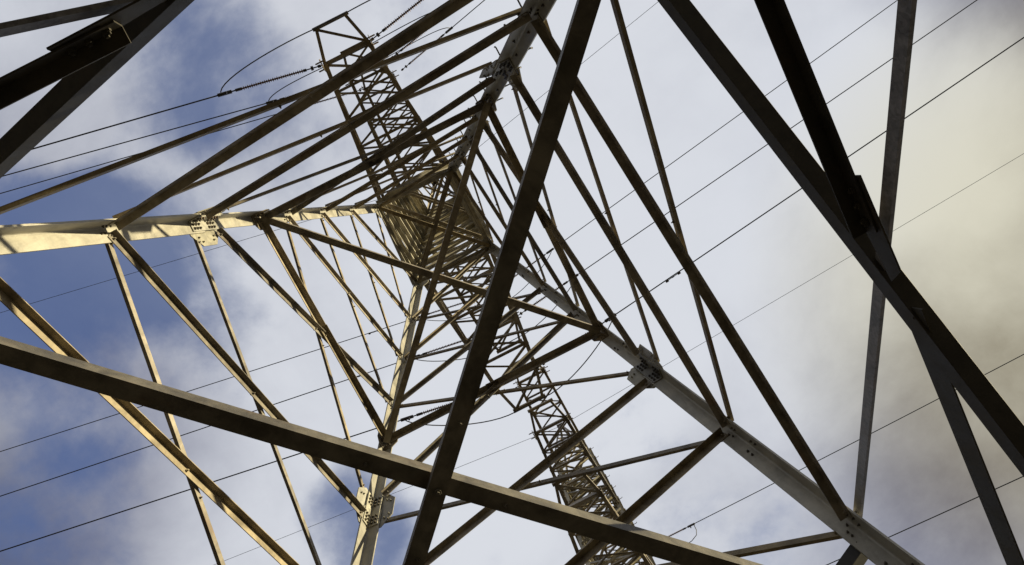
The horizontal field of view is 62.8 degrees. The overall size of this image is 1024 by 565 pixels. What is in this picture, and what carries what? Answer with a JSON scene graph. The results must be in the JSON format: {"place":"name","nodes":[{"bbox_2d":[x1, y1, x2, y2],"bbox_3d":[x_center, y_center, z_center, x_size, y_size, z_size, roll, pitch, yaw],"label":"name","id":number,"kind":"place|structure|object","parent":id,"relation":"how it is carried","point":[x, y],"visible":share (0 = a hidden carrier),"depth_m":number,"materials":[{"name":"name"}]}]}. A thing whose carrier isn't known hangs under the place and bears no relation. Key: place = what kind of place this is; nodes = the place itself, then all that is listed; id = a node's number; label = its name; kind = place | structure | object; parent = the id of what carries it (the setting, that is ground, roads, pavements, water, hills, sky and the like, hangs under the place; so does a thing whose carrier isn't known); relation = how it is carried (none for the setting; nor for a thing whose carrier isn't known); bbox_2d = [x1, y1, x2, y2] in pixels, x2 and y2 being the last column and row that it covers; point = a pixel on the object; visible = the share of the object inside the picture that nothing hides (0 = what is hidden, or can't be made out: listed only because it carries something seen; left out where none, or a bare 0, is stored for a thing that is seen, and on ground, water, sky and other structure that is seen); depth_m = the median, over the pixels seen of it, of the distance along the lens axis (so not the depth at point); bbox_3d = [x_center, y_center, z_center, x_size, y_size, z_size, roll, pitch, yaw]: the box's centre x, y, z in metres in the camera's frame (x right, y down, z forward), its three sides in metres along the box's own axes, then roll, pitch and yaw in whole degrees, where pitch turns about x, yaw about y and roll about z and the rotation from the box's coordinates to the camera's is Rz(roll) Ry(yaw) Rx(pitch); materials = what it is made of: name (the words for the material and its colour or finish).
{"place":"outdoors","nodes":[
{"label":"outdoors","id":0,"kind":"place"},
{"bbox_2d":[0,0,1023,564],"label":"sky","id":1,"kind":"structure","parent":0,"point":[964,255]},
{"label":"ground","id":2,"kind":"structure","parent":0,"visible":0},
{"bbox_2d":[0,0,1023,564],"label":"lattice tower","id":3,"kind":"structure","parent":2,"relation":"on","point":[84,64],"depth_m":7.71,"materials":[{"name":"metal"}]},
{"bbox_2d":[0,200,375,312],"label":"earth wire","id":4,"kind":"object","parent":3,"relation":"attached to","point":[165,263],"visible":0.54,"depth_m":34.45,"materials":[{"name":"metal"}]},
{"bbox_2d":[217,64,321,96],"bbox_3d":[-5.445,-4.547,18.858,2.390,0.448,0.100,-17,-79,-2],"label":"insulator string","id":5,"kind":"object","parent":3,"relation":"attached to","point":[258,83],"visible":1,"depth_m":18.88,"materials":[{"name":"black ceramic"}]},
{"bbox_2d":[32,95,216,149],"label":"conductor cable","id":6,"kind":"object","parent":5,"relation":"attached to","point":[124,122],"visible":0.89,"depth_m":18.42,"materials":[{"name":"metal"}]},
{"bbox_2d":[266,95,290,104],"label":"insulator string","id":7,"kind":"object","parent":3,"relation":"attached to","point":[269,102],"visible":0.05,"depth_m":24.35,"materials":[{"name":"black ceramic"}]},
{"bbox_2d":[3,103,265,176],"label":"conductor cable","id":8,"kind":"object","parent":7,"relation":"attached to","point":[134,139],"visible":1,"depth_m":23.78,"materials":[{"name":"metal"}]},
{"bbox_2d":[220,0,369,93],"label":"jumper cable","id":9,"kind":"object","parent":3,"relation":"hanging from","point":[291,40],"visible":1,"depth_m":18.76,"materials":[{"name":"metal"}]},
{"bbox_2d":[315,88,365,103],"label":"insulator string","id":10,"kind":"object","parent":3,"relation":"attached to","point":[335,96],"visible":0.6,"depth_m":29.96,"materials":[{"name":"black ceramic"}]},
{"bbox_2d":[0,114,274,193],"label":"conductor cable","id":11,"kind":"object","parent":10,"relation":"attached to","point":[121,158],"visible":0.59,"depth_m":28.75,"materials":[{"name":"metal"}]},
{"bbox_2d":[268,13,427,101],"bbox_3d":[-4.436,-6.675,24.354,6.014,0.600,0.226,-27,-79,0],"label":"jumper cable","id":12,"kind":"object","parent":3,"relation":"hanging from","point":[345,56],"visible":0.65,"depth_m":24.29,"materials":[{"name":"metal"}]},
{"bbox_2d":[371,0,423,40],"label":"insulator string","id":13,"kind":"object","parent":3,"relation":"attached to","point":[389,25],"visible":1,"depth_m":18.96,"materials":[{"name":"black ceramic"}]},
{"bbox_2d":[391,29,429,56],"bbox_3d":[-2.610,-7.294,24.495,2.391,0.437,0.100,-38,-79,2],"label":"insulator string","id":14,"kind":"object","parent":3,"relation":"attached to","point":[406,46],"visible":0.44,"depth_m":24.61,"materials":[{"name":"black ceramic"}]},
{"bbox_2d":[388,27,450,56],"bbox_3d":[-4.841,-7.725,29.803,5.947,0.604,0.215,-28,-79,0],"label":"jumper cable","id":15,"kind":"object","parent":3,"relation":"hanging from","point":[422,37],"visible":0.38,"depth_m":29.59,"materials":[{"name":"metal"}]},
{"bbox_2d":[400,404,446,421],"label":"insulator string","id":16,"kind":"object","parent":3,"relation":"attached to","point":[412,416],"visible":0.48,"depth_m":20.50,"materials":[{"name":"grey ceramic"}]},
{"bbox_2d":[0,420,400,551],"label":"conductor cable","id":17,"kind":"object","parent":16,"relation":"attached to","point":[164,497],"visible":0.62,"depth_m":19.59,"materials":[{"name":"metal"}]},
{"bbox_2d":[405,322,611,425],"bbox_3d":[0.164,2.566,20.690,5.709,0.378,1.248,-27,-79,0],"label":"jumper cable","id":18,"kind":"object","parent":16,"relation":"hanging from","point":[532,403],"visible":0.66,"depth_m":20.82,"materials":[{"name":"metal"}]},
{"bbox_2d":[401,26,452,70],"bbox_3d":[-3.044,-8.340,29.940,2.390,0.444,0.100,-39,-79,2],"label":"insulator string","id":19,"kind":"object","parent":3,"relation":"attached to","point":[418,55],"visible":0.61,"depth_m":30.02,"materials":[{"name":"black ceramic"}]},
{"bbox_2d":[453,0,484,26],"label":"conductor cable","id":20,"kind":"object","parent":19,"relation":"attached to","point":[469,12],"visible":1,"depth_m":29.68,"materials":[{"name":"metal"}]},
{"bbox_2d":[415,337,468,356],"bbox_3d":[-2.039,2.002,26.215,2.391,0.437,0.100,-17,-79,-2],"label":"insulator string","id":21,"kind":"object","parent":3,"relation":"attached to","point":[440,348],"visible":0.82,"depth_m":26.21,"materials":[{"name":"grey ceramic"}]},
{"bbox_2d":[0,363,395,496],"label":"conductor cable","id":22,"kind":"object","parent":21,"relation":"attached to","point":[180,435],"visible":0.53,"depth_m":24.93,"materials":[{"name":"metal"}]},
{"bbox_2d":[417,301,466,318],"bbox_3d":[-2.475,0.979,31.669,2.391,0.435,0.100,-17,-79,-2],"label":"insulator string","id":23,"kind":"object","parent":3,"relation":"attached to","point":[440,310],"visible":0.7,"depth_m":31.67,"materials":[{"name":"black ceramic"}]},
{"bbox_2d":[0,321,404,451],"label":"conductor cable","id":24,"kind":"object","parent":23,"relation":"attached to","point":[194,389],"visible":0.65,"depth_m":30.44,"materials":[{"name":"metal"}]},
{"bbox_2d":[514,248,553,277],"bbox_3d":[0.602,-0.578,31.668,2.390,0.448,0.100,-37,-79,2],"label":"insulator string","id":25,"kind":"object","parent":3,"relation":"attached to","point":[550,250],"visible":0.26,"depth_m":31.57,"materials":[{"name":"black ceramic"}]},
{"bbox_2d":[429,251,551,320],"bbox_3d":[-0.798,0.472,31.762,5.647,0.380,1.067,-27,-79,0],"label":"jumper cable","id":26,"kind":"object","parent":25,"relation":"hanging from","point":[479,314],"visible":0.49,"depth_m":31.71,"materials":[{"name":"metal"}]},
{"bbox_2d":[553,0,897,248],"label":"conductor cable","id":27,"kind":"object","parent":25,"relation":"attached to","point":[734,118],"visible":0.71,"depth_m":30.45,"materials":[{"name":"metal"}]},
{"bbox_2d":[518,274,578,315],"bbox_3d":[1.083,0.434,26.221,2.391,0.442,0.100,-36,-79,2],"label":"insulator string","id":28,"kind":"object","parent":3,"relation":"attached to","point":[541,299],"visible":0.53,"depth_m":26.27,"materials":[{"name":"black ceramic"}]},
{"bbox_2d":[417,287,570,361],"bbox_3d":[-0.342,1.484,26.309,5.696,0.382,1.051,-27,-79,0],"label":"jumper cable","id":29,"kind":"object","parent":28,"relation":"hanging from","point":[499,346],"visible":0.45,"depth_m":26.36,"materials":[{"name":"metal"}]},
{"bbox_2d":[578,0,976,274],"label":"conductor cable","id":30,"kind":"object","parent":28,"relation":"attached to","point":[791,127],"visible":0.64,"depth_m":25.18,"materials":[{"name":"metal"}]},
{"bbox_2d":[464,2,657,158],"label":"earth wire","id":31,"kind":"object","parent":3,"relation":"attached to","point":[583,62],"visible":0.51,"depth_m":34.83,"materials":[{"name":"metal"}]},
{"bbox_2d":[536,313,616,368],"bbox_3d":[1.569,1.461,20.598,2.392,0.422,0.100,-36,-79,2],"label":"insulator string","id":32,"kind":"object","parent":3,"relation":"attached to","point":[606,320],"visible":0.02,"depth_m":20.50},
{"bbox_2d":[616,37,1023,314],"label":"conductor cable","id":33,"kind":"object","parent":32,"relation":"attached to","point":[848,156],"visible":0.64,"depth_m":19.63,"materials":[{"name":"metal"}]},
{"bbox_2d":[665,271,680,282],"bbox_3d":[3.873,-0.138,20.216,0.425,0.165,0.072,-36,-79,2],"label":"vibration damper","id":34,"kind":"object","parent":33,"relation":"attached to","point":[672,276],"visible":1,"depth_m":20.18,"materials":[{"name":"black metal"}]},
{"bbox_2d":[513,358,655,564],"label":"lattice tower","id":35,"kind":"structure","parent":2,"relation":"on","point":[571,496],"depth_m":27.69,"materials":[{"name":"metal"}]},
{"bbox_2d":[215,427,557,564],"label":"earth wire","id":36,"kind":"object","parent":35,"relation":"attached to","point":[390,494],"visible":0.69,"depth_m":37.48,"materials":[{"name":"metal"}]},
{"bbox_2d":[669,523,694,536],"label":"insulator string","id":37,"kind":"object","parent":35,"relation":"attached to","point":[690,525],"visible":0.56,"depth_m":33.90,"materials":[{"name":"grey ceramic"}]},
{"bbox_2d":[696,354,1023,522],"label":"conductor cable","id":38,"kind":"object","parent":37,"relation":"attached to","point":[855,441],"visible":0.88,"depth_m":32.30,"materials":[{"name":"metal"}]},
{"bbox_2d":[573,154,1022,418],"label":"earth wire","id":39,"kind":"object","parent":35,"relation":"attached to","point":[812,278],"visible":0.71,"depth_m":37.03,"materials":[{"name":"metal"}]},
{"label":"insulator string","id":40,"kind":"object","parent":35,"relation":"attached to","visible":0},
{"bbox_2d":[826,476,1022,564],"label":"conductor cable","id":41,"kind":"object","parent":40,"relation":"attached to","point":[941,513],"visible":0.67,"depth_m":26.49,"materials":[{"name":"metal"}]}
]}

